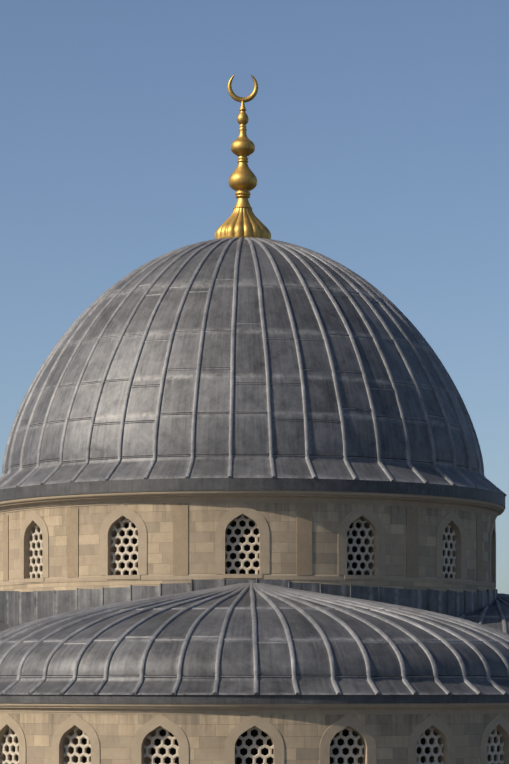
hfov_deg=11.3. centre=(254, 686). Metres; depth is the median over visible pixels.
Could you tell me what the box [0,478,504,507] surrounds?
eave
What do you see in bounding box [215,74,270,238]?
alem finial
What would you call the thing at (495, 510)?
drum cornice
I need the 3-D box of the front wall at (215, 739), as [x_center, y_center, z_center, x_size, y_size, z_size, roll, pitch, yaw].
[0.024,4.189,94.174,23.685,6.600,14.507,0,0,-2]
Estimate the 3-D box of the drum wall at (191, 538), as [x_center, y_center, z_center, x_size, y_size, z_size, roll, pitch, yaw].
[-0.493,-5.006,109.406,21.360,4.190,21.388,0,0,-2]
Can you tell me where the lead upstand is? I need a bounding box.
[0,579,497,626]
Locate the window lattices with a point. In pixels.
(259, 735)
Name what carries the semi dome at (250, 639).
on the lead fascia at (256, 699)
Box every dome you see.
[0,237,506,496]
[0,583,508,694]
[0,620,10,630]
[459,593,508,633]
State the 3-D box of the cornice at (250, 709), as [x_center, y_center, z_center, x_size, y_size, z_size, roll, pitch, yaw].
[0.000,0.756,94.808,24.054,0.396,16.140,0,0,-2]
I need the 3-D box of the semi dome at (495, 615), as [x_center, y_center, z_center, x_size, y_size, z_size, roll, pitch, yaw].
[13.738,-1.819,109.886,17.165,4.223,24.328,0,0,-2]
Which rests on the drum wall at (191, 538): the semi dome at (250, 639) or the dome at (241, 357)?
the dome at (241, 357)
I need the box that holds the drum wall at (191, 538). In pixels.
[0,502,495,592]
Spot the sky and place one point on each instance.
(378, 130)
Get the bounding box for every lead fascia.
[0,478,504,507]
[0,694,508,703]
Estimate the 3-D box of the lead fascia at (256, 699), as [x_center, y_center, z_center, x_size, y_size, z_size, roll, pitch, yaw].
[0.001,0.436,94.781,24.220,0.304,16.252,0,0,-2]
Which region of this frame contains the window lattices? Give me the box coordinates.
[1,514,503,763]
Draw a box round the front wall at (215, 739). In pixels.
[0,713,508,763]
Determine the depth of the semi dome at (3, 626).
104.16 m
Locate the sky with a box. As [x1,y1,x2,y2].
[0,0,508,593]
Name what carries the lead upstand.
attached to the drum wall at (191, 538)
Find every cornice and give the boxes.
[0,490,504,589]
[0,703,508,714]

